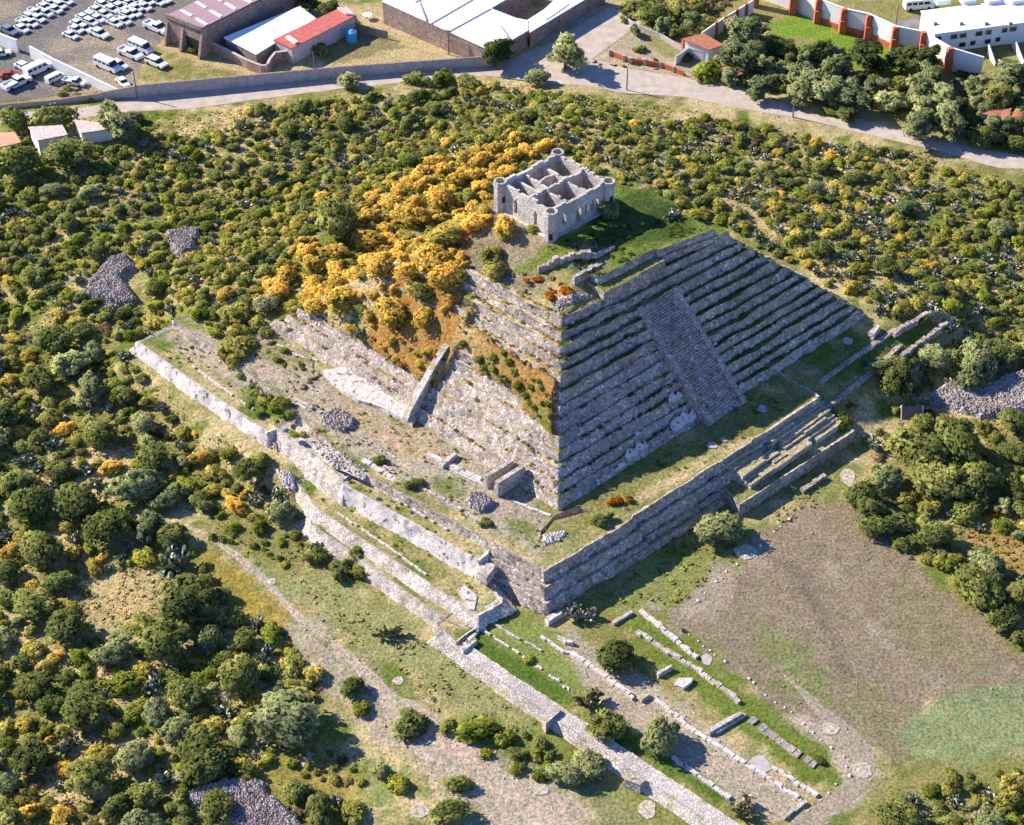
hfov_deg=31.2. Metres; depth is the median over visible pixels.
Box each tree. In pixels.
[0,105,31,132]
[0,143,44,180]
[0,194,10,206]
[0,324,6,331]
[0,357,6,375]
[0,385,3,399]
[0,398,20,428]
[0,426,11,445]
[0,468,35,499]
[0,512,5,518]
[0,558,20,585]
[0,625,15,655]
[0,748,8,767]
[0,771,26,797]
[0,803,34,824]
[3,483,54,524]
[8,735,53,777]
[9,653,31,672]
[10,616,26,627]
[11,584,53,621]
[11,670,55,702]
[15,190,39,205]
[18,530,66,569]
[19,265,45,286]
[19,364,57,391]
[28,102,82,127]
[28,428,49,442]
[32,323,74,354]
[34,693,64,715]
[37,570,76,596]
[38,182,67,197]
[40,199,49,203]
[43,136,95,169]
[44,459,75,481]
[44,607,90,646]
[48,349,90,376]
[53,481,99,523]
[54,211,79,231]
[54,379,64,386]
[59,688,107,731]
[64,197,78,205]
[64,753,116,796]
[67,682,92,696]
[68,229,76,236]
[70,321,92,338]
[70,394,92,408]
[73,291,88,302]
[75,210,86,216]
[75,448,87,456]
[76,183,109,198]
[76,369,100,379]
[78,370,101,402]
[80,419,119,448]
[80,507,132,544]
[81,341,103,362]
[81,803,98,813]
[83,240,110,262]
[88,631,142,667]
[95,99,137,138]
[99,792,135,824]
[102,467,163,502]
[108,385,138,405]
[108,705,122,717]
[109,477,117,485]
[111,203,125,215]
[112,737,155,773]
[118,808,164,824]
[124,110,145,121]
[125,781,164,807]
[129,410,156,433]
[129,509,165,544]
[135,442,171,471]
[136,619,196,662]
[137,434,155,446]
[141,696,170,730]
[144,278,165,298]
[146,541,155,551]
[147,482,189,510]
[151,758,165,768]
[156,713,195,745]
[157,522,190,550]
[157,572,218,623]
[165,413,177,423]
[165,675,203,711]
[168,268,183,279]
[173,723,219,761]
[175,455,187,467]
[176,161,198,173]
[177,744,230,787]
[188,489,214,510]
[189,619,211,639]
[192,624,222,658]
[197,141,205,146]
[199,785,234,824]
[201,681,223,694]
[204,169,225,179]
[208,650,240,667]
[215,587,231,603]
[216,652,260,699]
[222,747,237,757]
[224,640,236,651]
[226,724,249,747]
[229,451,272,481]
[231,482,241,492]
[233,629,257,651]
[246,686,320,747]
[252,293,279,313]
[254,102,272,116]
[255,161,278,178]
[265,499,296,523]
[266,680,289,699]
[278,120,299,138]
[293,99,313,115]
[296,0,322,11]
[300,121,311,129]
[305,789,332,824]
[315,195,358,240]
[317,0,339,14]
[335,116,357,131]
[337,71,361,88]
[339,676,365,699]
[371,761,390,777]
[399,114,419,131]
[400,151,425,166]
[406,88,432,104]
[422,100,448,113]
[428,797,473,824]
[440,94,449,98]
[480,36,514,65]
[515,108,537,121]
[524,68,551,86]
[543,761,584,786]
[546,32,587,68]
[555,144,573,152]
[570,747,607,782]
[584,707,629,742]
[594,636,637,680]
[597,199,619,219]
[625,0,651,13]
[629,23,640,35]
[632,45,647,51]
[635,3,669,24]
[638,711,680,755]
[654,16,671,33]
[665,0,690,19]
[668,26,689,36]
[683,19,693,29]
[684,11,699,25]
[690,2,709,13]
[693,510,745,544]
[698,14,706,25]
[711,55,722,64]
[715,38,766,74]
[720,66,735,84]
[723,14,763,43]
[735,131,747,138]
[737,74,750,86]
[745,74,781,101]
[753,66,763,71]
[757,53,774,66]
[759,22,770,33]
[759,31,771,40]
[762,69,776,76]
[763,35,795,57]
[763,62,775,70]
[773,57,781,63]
[773,60,788,72]
[779,71,791,84]
[782,52,795,63]
[783,61,821,97]
[785,80,807,107]
[796,39,837,62]
[797,50,810,63]
[804,179,824,194]
[807,239,834,256]
[811,159,836,173]
[812,74,847,106]
[817,53,853,75]
[826,185,837,196]
[828,47,845,54]
[832,81,870,115]
[835,105,856,123]
[839,169,868,184]
[841,479,888,516]
[844,74,859,83]
[846,38,890,72]
[852,140,864,150]
[855,514,901,537]
[857,73,868,80]
[859,250,874,261]
[860,356,896,374]
[864,76,889,94]
[867,98,875,106]
[868,464,903,494]
[870,464,880,472]
[870,797,928,824]
[872,255,899,275]
[873,89,908,111]
[876,195,882,201]
[876,508,919,535]
[877,359,915,400]
[883,425,949,466]
[884,45,916,72]
[885,78,892,86]
[888,355,911,364]
[890,75,910,91]
[894,200,921,215]
[900,504,914,512]
[902,107,941,140]
[905,73,960,114]
[907,88,914,95]
[908,356,919,368]
[908,454,968,500]
[909,44,942,71]
[911,412,934,431]
[912,343,951,368]
[912,386,924,393]
[914,521,954,549]
[917,59,944,82]
[924,409,936,416]
[934,98,966,142]
[934,416,983,465]
[936,546,949,556]
[949,493,991,525]
[949,563,1005,609]
[950,78,965,91]
[950,336,997,390]
[955,96,968,113]
[959,460,1003,496]
[964,74,989,85]
[964,82,984,97]
[965,114,983,129]
[967,124,1004,148]
[967,546,1006,582]
[968,94,984,110]
[971,802,1008,824]
[975,101,993,115]
[982,83,1014,108]
[983,114,1001,126]
[983,456,996,465]
[984,338,1021,362]
[986,602,1023,631]
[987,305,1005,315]
[988,218,1013,236]
[992,57,1023,88]
[994,440,1023,462]
[994,495,1013,514]
[995,368,1007,374]
[996,124,1012,139]
[996,408,1023,431]
[1000,135,1023,151]
[1000,481,1023,501]
[1001,114,1023,131]
[1005,578,1023,606]
[1010,108,1023,113]
[1010,628,1023,644]
[1011,102,1023,111]
[1011,530,1023,539]
[1012,86,1020,98]
[1012,97,1022,104]
[1012,499,1023,518]
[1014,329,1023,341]
[1017,91,1023,102]
[1018,341,1023,358]
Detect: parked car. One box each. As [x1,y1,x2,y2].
[0,23,18,36]
[0,48,10,56]
[0,69,18,78]
[13,23,29,33]
[13,60,27,69]
[21,11,34,20]
[26,17,38,27]
[31,13,45,23]
[36,1,50,9]
[43,0,53,4]
[52,0,67,8]
[61,29,78,39]
[62,0,73,5]
[67,24,84,34]
[69,18,83,24]
[75,12,87,19]
[78,22,90,32]
[81,16,98,26]
[83,9,94,15]
[88,5,100,11]
[88,26,109,39]
[90,13,105,23]
[94,0,108,7]
[95,8,112,18]
[103,4,119,13]
[105,0,118,3]
[106,17,122,27]
[112,1,127,10]
[114,58,128,70]
[115,76,130,87]
[118,9,134,18]
[122,0,136,4]
[127,7,142,17]
[142,0,154,5]
[144,54,168,69]
[152,0,165,6]
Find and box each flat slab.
[264,578,275,584]
[299,753,315,766]
[392,676,402,684]
[410,802,428,817]
[533,782,548,794]
[637,800,654,818]
[701,654,711,664]
[707,442,717,447]
[733,544,756,559]
[749,755,770,771]
[758,405,766,412]
[822,722,839,734]
[840,468,855,486]
[842,337,852,344]
[852,761,871,777]
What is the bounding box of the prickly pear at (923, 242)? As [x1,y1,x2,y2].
[918,238,926,245]
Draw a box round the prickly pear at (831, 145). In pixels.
[825,142,837,148]
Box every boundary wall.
[0,56,498,108]
[753,0,983,73]
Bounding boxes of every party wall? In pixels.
[987,44,995,65]
[1012,37,1023,63]
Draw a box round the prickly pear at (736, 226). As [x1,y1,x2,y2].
[730,223,739,230]
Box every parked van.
[22,59,51,76]
[44,71,65,83]
[93,53,121,73]
[127,36,153,54]
[902,0,934,11]
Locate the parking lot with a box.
[0,0,194,100]
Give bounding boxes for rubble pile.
[80,252,141,305]
[165,226,201,258]
[186,777,303,824]
[193,679,234,698]
[269,440,281,451]
[271,468,296,491]
[307,442,367,478]
[320,407,354,432]
[466,491,493,512]
[541,530,566,545]
[551,292,592,310]
[928,369,1023,420]
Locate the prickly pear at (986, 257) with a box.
[981,251,992,260]
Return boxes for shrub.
[0,241,12,251]
[0,261,12,273]
[0,301,7,313]
[0,314,7,324]
[0,373,18,385]
[0,462,10,473]
[0,516,3,527]
[0,539,21,559]
[0,589,17,609]
[0,619,12,628]
[0,663,15,691]
[0,702,11,715]
[0,716,13,738]
[0,735,17,756]
[0,795,17,809]
[2,275,19,287]
[2,344,18,357]
[3,332,21,344]
[3,688,16,700]
[4,354,18,370]
[5,184,17,196]
[5,220,23,235]
[6,320,16,329]
[6,366,18,373]
[7,439,34,453]
[8,307,22,322]
[10,239,24,255]
[10,787,38,808]
[11,259,28,274]
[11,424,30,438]
[12,288,25,300]
[12,531,24,540]
[13,390,24,399]
[14,699,24,708]
[14,714,37,733]
[16,394,32,409]
[17,639,47,660]
[18,409,28,416]
[18,800,44,822]
[19,348,36,362]
[19,415,32,426]
[19,777,28,787]
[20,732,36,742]
[21,217,37,224]
[22,136,32,144]
[22,579,39,590]
[22,623,39,636]
[23,235,43,246]
[24,185,35,194]
[25,223,43,233]
[25,361,36,372]
[26,174,44,183]
[26,299,44,308]
[27,289,45,299]
[28,203,48,214]
[28,474,40,484]
[28,526,44,531]
[30,418,40,425]
[32,659,53,676]
[33,397,41,403]
[33,443,43,455]
[35,719,45,729]
[35,723,55,739]
[36,407,63,429]
[37,156,48,166]
[39,280,63,295]
[40,169,57,177]
[40,795,56,812]
[41,210,59,221]
[41,226,55,241]
[41,266,54,275]
[42,394,59,408]
[44,177,62,183]
[44,734,55,742]
[45,245,55,254]
[45,519,60,529]
[45,649,63,664]
[45,756,56,765]
[47,200,64,211]
[49,299,63,311]
[49,307,67,323]
[49,674,59,682]
[49,802,76,824]
[50,451,62,460]
[50,760,70,779]
[51,421,77,437]
[53,598,78,610]
[53,725,69,737]
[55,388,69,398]
[57,668,79,686]
[57,687,69,697]
[58,288,75,300]
[58,517,80,533]
[59,261,70,270]
[59,400,75,412]
[60,756,74,761]
[61,447,73,458]
[62,183,72,190]
[62,562,75,574]
[63,244,78,257]
[63,315,88,327]
[65,311,83,320]
[66,200,81,214]
[66,543,81,561]
[67,429,82,445]
[68,231,87,245]
[68,644,92,667]
[70,172,83,185]
[75,299,97,313]
[76,456,87,468]
[77,259,88,267]
[78,217,92,225]
[78,413,95,433]
[79,663,93,681]
[81,679,97,687]
[82,542,95,555]
[83,741,113,761]
[84,819,102,824]
[85,558,102,577]
[87,175,104,184]
[87,206,98,217]
[87,635,103,647]
[89,336,96,342]
[90,264,99,272]
[92,145,104,154]
[92,365,106,372]
[92,505,113,514]
[93,167,107,175]
[93,218,101,224]
[94,670,149,699]
[95,311,111,323]
[96,553,108,561]
[98,460,126,476]
[98,716,123,740]
[100,232,113,241]
[103,144,121,154]
[104,174,111,181]
[104,348,117,356]
[104,699,117,710]
[105,377,129,393]
[107,369,116,377]
[108,175,124,185]
[108,198,119,207]
[108,414,114,419]
[109,157,119,166]
[109,777,136,794]
[110,330,122,340]
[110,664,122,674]
[111,232,130,244]
[113,306,132,321]
[113,416,128,423]
[116,150,129,160]
[117,221,130,232]
[117,424,130,432]
[117,564,123,571]
[117,706,144,725]
[118,363,128,372]
[119,160,135,171]
[120,142,135,150]
[120,403,139,416]
[122,242,134,254]
[122,328,146,340]
[122,431,134,445]
[123,177,139,187]
[128,147,139,155]
[129,165,146,179]
[129,316,140,324]
[129,459,137,468]
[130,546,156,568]
[130,610,155,637]
[130,660,155,677]
[131,239,147,247]
[131,444,139,450]
[132,221,151,229]
[133,372,150,384]
[134,182,144,193]
[134,255,142,262]
[135,258,149,269]
[135,694,150,708]
[136,127,153,136]
[136,726,149,737]
[137,158,154,168]
[138,395,159,409]
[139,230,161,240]
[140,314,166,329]
[141,202,160,212]
[142,277,157,287]
[145,250,166,264]
[145,297,163,310]
[145,764,153,775]
[146,169,160,176]
[146,182,156,191]
[149,131,160,142]
[149,744,166,758]
[151,240,167,250]
[152,148,165,157]
[153,735,160,746]
[154,140,170,149]
[154,666,169,676]
[155,222,174,231]
[155,261,171,272]
[156,269,173,280]
[158,193,170,203]
[158,791,191,816]
[159,178,172,186]
[160,315,180,329]
[161,817,172,824]
[163,204,176,212]
[164,160,179,171]
[164,666,181,681]
[165,131,179,141]
[165,254,176,261]
[167,211,180,224]
[167,471,178,483]
[168,814,201,824]
[170,453,189,461]
[171,274,187,287]
[172,180,189,191]
[172,206,185,214]
[173,257,192,267]
[174,192,190,200]
[174,288,196,301]
[175,173,189,180]
[175,424,191,440]
[175,761,185,771]
[176,145,195,154]
[176,476,200,495]
[177,219,192,227]
[177,281,189,287]
[177,781,192,797]
[178,467,189,475]
[179,266,187,272]
[179,663,194,677]
[181,295,194,306]
[183,547,196,556]
[184,215,201,222]
[184,251,196,258]
[185,136,200,145]
[185,448,217,465]
[186,45,197,53]
[186,653,203,666]
[188,265,204,273]
[189,150,203,162]
[189,192,205,203]
[189,305,208,320]
[190,205,198,210]
[190,282,197,290]
[191,430,197,438]
[191,665,222,685]
[192,253,205,262]
[192,706,210,722]
[195,209,213,221]
[195,300,208,307]
[196,236,207,244]
[196,561,212,574]
[197,286,210,301]
[197,571,216,587]
[198,220,215,231]
[199,268,216,278]
[201,653,215,666]
[201,715,225,735]
[202,199,221,209]
[202,243,218,254]
[202,483,222,498]
[202,694,218,705]
[205,264,214,269]
[205,326,223,338]
[205,464,228,481]
[206,254,226,264]
[208,310,218,320]
[209,128,224,138]
[211,136,224,146]
[212,277,224,289]
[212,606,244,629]
[213,159,226,170]
[214,263,226,271]
[214,320,229,329]
[215,285,235,302]
[215,511,227,519]
[216,301,251,325]
[216,336,252,365]
[217,446,238,460]
[218,231,233,242]
[218,245,230,252]
[219,179,233,190]
[219,488,234,496]
[220,479,232,487]
[221,208,241,219]
[221,236,240,247]
[221,268,237,283]
[222,520,243,533]
[224,142,240,151]
[224,221,241,231]
[225,495,247,516]
[226,171,239,178]
[226,187,234,191]
[226,323,253,335]
[226,717,232,726]
[226,756,259,779]
[227,136,241,143]
[230,188,242,197]
[231,705,256,728]
[232,262,246,275]
[233,118,245,126]
[233,157,245,172]
[233,248,240,255]
[233,626,250,634]
[234,176,251,188]
[235,213,247,220]
[235,753,244,757]
[236,225,251,236]
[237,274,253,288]
[238,489,250,500]
[239,229,258,241]
[239,296,252,305]
[240,334,257,340]
[241,214,257,224]
[241,248,250,257]
[242,106,254,116]
[242,239,259,249]
[243,186,259,197]
[244,157,256,165]
[244,248,267,263]
[244,400,254,408]
[245,285,265,293]
[245,513,264,521]
[246,314,265,327]
[246,690,265,707]
[247,221,259,228]
[249,205,260,209]
[249,340,257,349]
[250,179,262,191]
[250,517,267,534]
[251,130,265,140]
[251,208,269,217]
[252,142,271,153]
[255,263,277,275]
[255,280,262,286]
[255,751,277,767]
[257,231,264,236]
[257,396,268,404]
[258,326,275,338]
[259,150,271,160]
[259,189,279,198]
[259,244,269,249]
[259,661,280,680]
[260,235,277,246]
[260,620,281,646]
[261,276,292,299]
[262,218,277,227]
[262,274,272,281]
[263,128,274,136]
[263,227,279,236]
[263,503,270,510]
[266,245,282,258]
[267,396,291,412]
[269,194,284,203]
[270,204,284,215]
[271,185,279,192]
[272,116,288,127]
[273,212,288,222]
[273,243,284,248]
[274,648,283,655]
[275,104,288,112]
[275,181,291,189]
[275,257,293,269]
[275,264,296,284]
[276,146,288,156]
[277,222,289,229]
[277,299,298,313]
[277,536,286,547]
[280,225,298,237]
[280,560,288,568]
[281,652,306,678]
[282,641,291,646]
[282,678,312,692]
[282,777,312,804]
[283,187,291,192]
[284,192,299,200]
[284,647,298,655]
[285,410,296,418]
[285,758,299,769]
[286,201,298,209]
[286,206,297,215]
[286,295,295,300]
[287,248,294,254]
[288,306,297,312]
[288,430,299,437]
[289,215,303,229]
[289,529,303,540]
[291,139,310,149]
[291,182,306,194]
[291,242,300,251]
[293,173,314,183]
[294,236,310,243]
[295,243,315,260]
[296,214,307,221]
[296,291,314,303]
[297,159,312,169]
[297,273,306,278]
[298,197,312,205]
[299,227,314,235]
[301,190,316,198]
[301,275,322,291]
[301,545,329,566]
[301,665,326,684]
[302,254,324,273]
[302,298,326,316]
[303,284,324,296]
[304,113,317,123]
[304,152,318,160]
[304,761,313,769]
[305,178,319,188]
[306,690,320,702]
[307,786,321,800]
[309,146,323,153]
[309,211,317,219]
[309,236,316,242]
[311,42,328,57]
[311,99,320,107]
[311,241,320,246]
[311,753,321,762]
[313,157,330,167]
[313,274,325,281]
[314,190,329,198]
[314,247,324,253]
[315,292,323,298]
[316,195,330,205]
[318,164,335,175]
[318,251,328,257]
[319,98,334,105]
[320,121,333,129]
[321,172,334,183]
[322,275,348,293]
[323,285,359,315]
[324,131,338,139]
[324,148,337,159]
[324,243,350,259]
[324,285,333,297]
[325,184,342,192]
[325,260,345,277]
[327,771,339,786]
[328,114,338,123]
[329,556,354,583]
[330,138,343,151]
[331,103,346,111]
[332,176,348,184]
[333,190,348,200]
[335,170,347,176]
[339,110,353,118]
[339,258,358,268]
[340,798,367,824]
[342,266,359,278]
[342,322,359,331]
[345,252,362,259]
[345,266,364,281]
[346,229,388,252]
[347,145,358,153]
[347,154,359,162]
[347,563,369,578]
[348,104,360,114]
[348,545,363,562]
[349,95,361,104]
[349,190,364,203]
[350,132,364,145]
[351,165,360,174]
[351,699,371,717]
[353,223,364,229]
[354,303,367,313]
[355,271,366,279]
[355,776,366,786]
[356,200,375,208]
[356,252,375,266]
[356,291,365,297]
[357,109,367,119]
[357,143,375,154]
[357,171,364,176]
[357,182,373,190]
[359,102,375,110]
[359,208,382,222]
[360,91,378,102]
[362,309,373,321]
[363,190,381,202]
[365,135,375,144]
[365,222,376,229]
[365,250,393,279]
[366,119,382,128]
[366,174,382,183]
[367,290,379,299]
[369,321,376,327]
[371,152,383,160]
[371,165,384,175]
[371,181,384,188]
[371,297,408,327]
[371,454,387,465]
[374,221,394,233]
[374,243,394,252]
[375,146,385,153]
[377,193,401,209]
[378,133,391,144]
[378,283,386,291]
[379,157,394,166]
[380,231,397,244]
[381,184,391,192]
[382,179,393,185]
[383,149,394,157]
[384,250,402,258]
[385,141,401,150]
[385,203,434,228]
[386,171,402,180]
[387,107,398,117]
[387,337,397,347]
[387,773,411,794]
[388,283,397,293]
[389,237,410,243]
[390,181,409,199]
[390,706,431,743]
[391,160,404,169]
[391,356,399,362]
[392,259,423,279]
[393,237,412,253]
[396,228,415,238]
[396,251,408,262]
[397,102,409,108]
[397,152,406,160]
[399,94,407,101]
[400,176,417,184]
[401,146,417,152]
[402,70,432,86]
[402,477,426,491]
[403,168,413,174]
[403,278,434,300]
[404,142,416,148]
[404,193,424,206]
[404,318,414,325]
[405,182,415,191]
[406,236,425,253]
[410,164,429,180]
[411,131,426,140]
[411,174,437,191]
[411,242,451,278]
[411,306,433,328]
[412,106,423,114]
[412,242,421,251]
[412,349,420,355]
[414,360,423,367]
[416,139,428,145]
[420,155,449,165]
[420,347,432,355]
[422,183,454,211]
[423,118,436,128]
[423,147,435,156]
[424,226,465,244]
[425,226,433,232]
[426,221,435,227]
[426,259,468,289]
[427,141,440,147]
[429,209,439,217]
[430,125,442,133]
[430,211,452,224]
[431,97,442,101]
[431,132,441,140]
[432,67,453,85]
[433,161,454,174]
[433,173,444,179]
[435,119,447,128]
[435,147,447,153]
[437,181,448,187]
[438,305,446,312]
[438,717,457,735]
[439,774,474,794]
[440,137,452,147]
[443,170,468,186]
[444,87,457,96]
[446,204,456,212]
[446,293,456,299]
[448,184,458,193]
[448,248,455,253]
[449,127,462,135]
[449,218,461,226]
[450,135,459,141]
[451,208,462,216]
[452,141,461,148]
[452,715,500,744]
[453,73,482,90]
[453,106,465,115]
[453,197,462,207]
[454,211,471,220]
[455,165,469,171]
[455,250,464,264]
[456,150,468,166]
[458,87,468,97]
[458,261,469,268]
[459,115,472,124]
[459,213,491,231]
[461,291,494,311]
[462,188,478,202]
[463,101,472,109]
[464,168,483,181]
[464,199,478,212]
[465,125,475,132]
[468,151,493,167]
[469,145,478,151]
[470,128,485,136]
[470,178,490,191]
[473,116,482,124]
[473,355,484,363]
[474,134,489,146]
[475,105,485,112]
[475,147,485,154]
[476,86,486,95]
[476,111,489,119]
[477,516,492,527]
[478,204,490,213]
[478,245,505,267]
[479,190,492,203]
[479,748,493,759]
[481,261,508,280]
[483,170,506,181]
[484,141,503,153]
[487,80,500,90]
[487,153,497,161]
[487,364,497,373]
[488,126,502,136]
[488,162,499,170]
[492,214,515,239]
[492,728,517,747]
[495,158,507,165]
[497,164,518,176]
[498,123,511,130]
[501,127,514,137]
[502,93,514,100]
[502,114,515,123]
[502,147,525,164]
[504,143,513,149]
[506,746,530,760]
[507,129,525,145]
[508,761,525,776]
[510,380,521,389]
[511,97,525,106]
[511,121,523,128]
[516,93,525,98]
[517,125,531,131]
[518,142,536,154]
[523,654,535,664]
[526,224,539,233]
[527,150,538,158]
[529,99,539,109]
[531,746,542,762]
[532,734,549,749]
[532,768,548,782]
[533,89,545,94]
[533,138,558,152]
[535,95,548,103]
[535,118,547,127]
[538,103,550,112]
[541,759,550,767]
[543,748,557,761]
[548,90,563,100]
[551,117,562,126]
[552,105,562,113]
[553,130,569,138]
[555,97,573,105]
[561,110,576,117]
[563,93,575,98]
[566,103,580,111]
[570,128,583,137]
[572,145,585,154]
[574,108,587,117]
[576,148,589,154]
[582,159,593,170]
[586,140,596,151]
[589,512,614,526]
[591,102,603,109]
[592,165,604,174]
[593,110,604,117]
[594,152,603,161]
[598,105,611,113]
[604,101,614,106]
[604,144,619,154]
[605,128,616,136]
[607,114,620,122]
[609,103,619,112]
[614,122,626,131]
[616,110,629,119]
[616,135,633,144]
[616,171,625,180]
[618,153,633,164]
[620,14,632,23]
[628,119,644,127]
[628,125,646,135]
[628,133,640,141]
[631,149,653,159]
[632,167,649,175]
[635,143,650,150]
[639,157,647,164]
[642,116,651,125]
[650,141,661,150]
[651,127,663,135]
[653,135,665,143]
[653,178,666,188]
[661,120,677,129]
[662,189,680,198]
[663,155,680,166]
[664,136,676,144]
[664,170,673,177]
[666,178,675,184]
[668,147,680,155]
[672,132,682,141]
[672,171,688,180]
[672,180,685,189]
[673,195,690,205]
[675,153,692,163]
[675,187,691,197]
[681,52,693,61]
[682,205,706,220]
[684,162,699,168]
[686,0,697,4]
[687,117,701,123]
[687,166,702,177]
[688,129,697,138]
[688,136,699,143]
[691,60,720,84]
[691,180,707,190]
[693,194,710,207]
[696,153,712,163]
[697,128,705,136]
[698,113,710,122]
[698,206,712,220]
[700,167,708,171]
[703,172,718,182]
[705,15,713,22]
[706,184,724,196]
[707,165,720,172]
[710,198,728,212]
[712,214,727,225]
[713,144,722,154]
[714,153,728,160]
[716,161,728,168]
[718,177,736,184]
[720,155,732,165]
[720,166,735,174]
[726,217,735,225]
[732,121,748,130]
[732,157,741,164]
[732,205,748,219]
[734,137,745,148]
[734,176,751,188]
[735,161,750,169]
[735,168,748,176]
[738,220,753,230]
[746,175,763,183]
[747,130,764,139]
[748,167,760,176]
[756,207,766,216]
[757,165,769,172]
[757,192,772,200]
[760,124,773,133]
[760,161,779,169]
[763,169,776,177]
[764,175,777,186]
[764,216,779,229]
[766,139,781,147]
[766,197,777,203]
[767,199,787,211]
[768,132,785,141]
[771,148,784,157]
[772,210,786,222]
[772,248,787,258]
[773,196,788,201]
[774,168,791,177]
[778,190,785,195]
[779,85,787,92]
[782,234,800,248]
[784,154,799,168]
[784,206,794,215]
[785,178,801,188]
[787,218,805,230]
[790,193,799,198]
[790,227,804,241]
[792,151,801,156]
[793,187,810,198]
[794,176,809,184]
[794,197,810,203]
[795,247,810,258]
[797,212,812,222]
[799,133,811,142]
[800,162,811,170]
[801,258,816,268]
[803,144,817,156]
[807,193,824,202]
[808,136,823,147]
[814,205,825,212]
[814,755,826,765]
[818,211,834,222]
[819,106,837,116]
[820,228,835,239]
[822,193,836,203]
[824,150,836,160]
[828,179,843,190]
[830,212,842,221]
[832,229,843,236]
[833,158,845,168]
[835,222,849,233]
[835,410,854,429]
[837,185,855,199]
[839,212,854,217]
[840,215,856,225]
[841,200,854,210]
[842,280,863,295]
[843,236,860,248]
[844,153,860,165]
[844,261,869,276]
[851,229,866,239]
[854,161,867,170]
[854,202,869,211]
[859,146,875,157]
[860,234,875,246]
[863,156,871,160]
[864,171,881,182]
[865,70,883,78]
[867,206,879,217]
[867,286,881,300]
[871,186,884,196]
[873,146,889,156]
[873,163,888,172]
[876,245,890,253]
[881,179,894,191]
[881,206,895,214]
[882,169,898,182]
[882,248,897,259]
[885,238,903,251]
[885,280,895,290]
[889,211,903,224]
[890,301,914,318]
[890,404,900,414]
[891,532,918,553]
[893,220,907,231]
[894,149,909,157]
[894,490,917,504]
[895,234,905,245]
[896,258,909,270]
[897,169,908,178]
[898,252,908,258]
[899,195,914,200]
[899,299,909,305]
[900,268,925,279]
[905,228,921,240]
[908,169,924,181]
[908,248,926,258]
[909,294,924,309]
[913,179,928,188]
[916,513,931,530]
[917,499,943,517]
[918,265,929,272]
[918,316,930,325]
[918,553,934,565]
[919,275,937,284]
[919,291,939,303]
[921,782,940,800]
[922,193,942,205]
[923,247,933,255]
[924,253,939,261]
[924,260,941,271]
[926,282,943,295]
[928,820,942,824]
[929,798,949,817]
[932,234,946,245]
[932,554,958,573]
[933,192,943,197]
[935,413,951,423]
[938,812,965,824]
[939,166,953,176]
[939,226,952,236]
[939,266,959,279]
[939,298,960,314]
[939,779,962,799]
[942,214,956,226]
[944,344,952,352]
[944,767,961,784]
[945,281,964,296]
[945,291,960,300]
[946,178,962,187]
[946,552,964,562]
[948,576,959,587]
[952,228,969,241]
[953,170,962,176]
[954,188,967,198]
[954,269,967,276]
[954,278,972,293]
[957,244,976,258]
[957,316,967,324]
[958,172,969,182]
[960,263,982,273]
[960,301,966,310]
[961,417,971,425]
[961,821,973,824]
[962,779,983,791]
[964,293,974,300]
[965,272,974,277]
[969,322,979,330]
[971,279,978,287]
[971,795,981,803]
[972,219,989,227]
[972,228,988,237]
[973,331,986,344]
[974,207,996,219]
[974,274,994,287]
[974,419,993,436]
[975,242,997,253]
[975,282,989,293]
[975,289,995,305]
[980,447,991,456]
[981,177,991,188]
[984,189,999,200]
[986,202,998,210]
[986,317,1009,329]
[987,430,1001,443]
[988,234,1000,249]
[991,198,1001,203]
[991,516,1016,535]
[992,332,1002,341]
[993,788,1023,814]
[994,262,1006,271]
[994,295,1004,306]
[994,463,1002,472]
[996,578,1005,588]
[997,179,1012,191]
[997,772,1023,792]
[998,199,1016,209]
[999,210,1015,219]
[999,300,1014,313]
[1003,470,1019,483]
[1004,328,1017,340]
[1005,810,1022,824]
[1009,189,1023,199]
[1009,234,1023,247]
[1012,215,1023,221]
[1012,227,1023,236]
[1012,318,1023,329]
[1013,292,1023,306]
[1014,205,1023,212]
[1015,184,1023,192]
[1017,805,1023,812]
[1018,304,1023,316]
[1018,519,1023,530]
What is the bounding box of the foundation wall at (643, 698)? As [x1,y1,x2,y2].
[639,692,649,702]
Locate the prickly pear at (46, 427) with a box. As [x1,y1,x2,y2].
[40,424,50,429]
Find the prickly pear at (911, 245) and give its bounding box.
[906,242,916,250]
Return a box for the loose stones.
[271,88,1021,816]
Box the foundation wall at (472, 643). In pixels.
[461,638,477,653]
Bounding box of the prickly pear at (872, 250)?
[861,244,876,253]
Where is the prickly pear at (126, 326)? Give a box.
[119,320,131,329]
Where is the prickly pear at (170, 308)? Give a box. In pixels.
[161,301,175,314]
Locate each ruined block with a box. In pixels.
[439,452,456,468]
[457,585,476,610]
[476,561,496,584]
[545,610,562,625]
[553,633,573,645]
[623,778,645,793]
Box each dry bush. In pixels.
[0,256,17,263]
[19,334,33,342]
[29,772,46,789]
[92,321,112,336]
[124,208,139,217]
[128,193,138,198]
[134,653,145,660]
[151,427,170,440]
[192,182,204,188]
[244,172,253,182]
[258,485,271,494]
[290,803,307,815]
[295,752,305,761]
[300,383,307,389]
[314,767,326,776]
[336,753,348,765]
[344,778,353,786]
[380,125,398,133]
[399,139,412,144]
[544,411,556,417]
[555,122,571,130]
[589,123,607,129]
[664,129,672,135]
[695,121,707,128]
[714,6,723,12]
[718,134,734,143]
[719,1,730,7]
[748,136,761,149]
[773,184,784,191]
[787,137,799,143]
[802,155,812,161]
[807,233,819,242]
[821,203,832,209]
[874,452,885,462]
[879,495,889,503]
[883,226,896,232]
[886,499,901,505]
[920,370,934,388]
[931,246,948,255]
[955,213,969,219]
[956,70,978,77]
[966,312,975,319]
[990,286,1008,291]
[1007,219,1018,226]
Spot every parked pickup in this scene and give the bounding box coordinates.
[0,74,31,91]
[14,17,30,27]
[26,6,42,15]
[39,7,53,17]
[46,4,62,13]
[61,76,86,87]
[113,15,131,25]
[116,44,143,60]
[124,3,143,11]
[133,1,152,11]
[142,18,164,34]

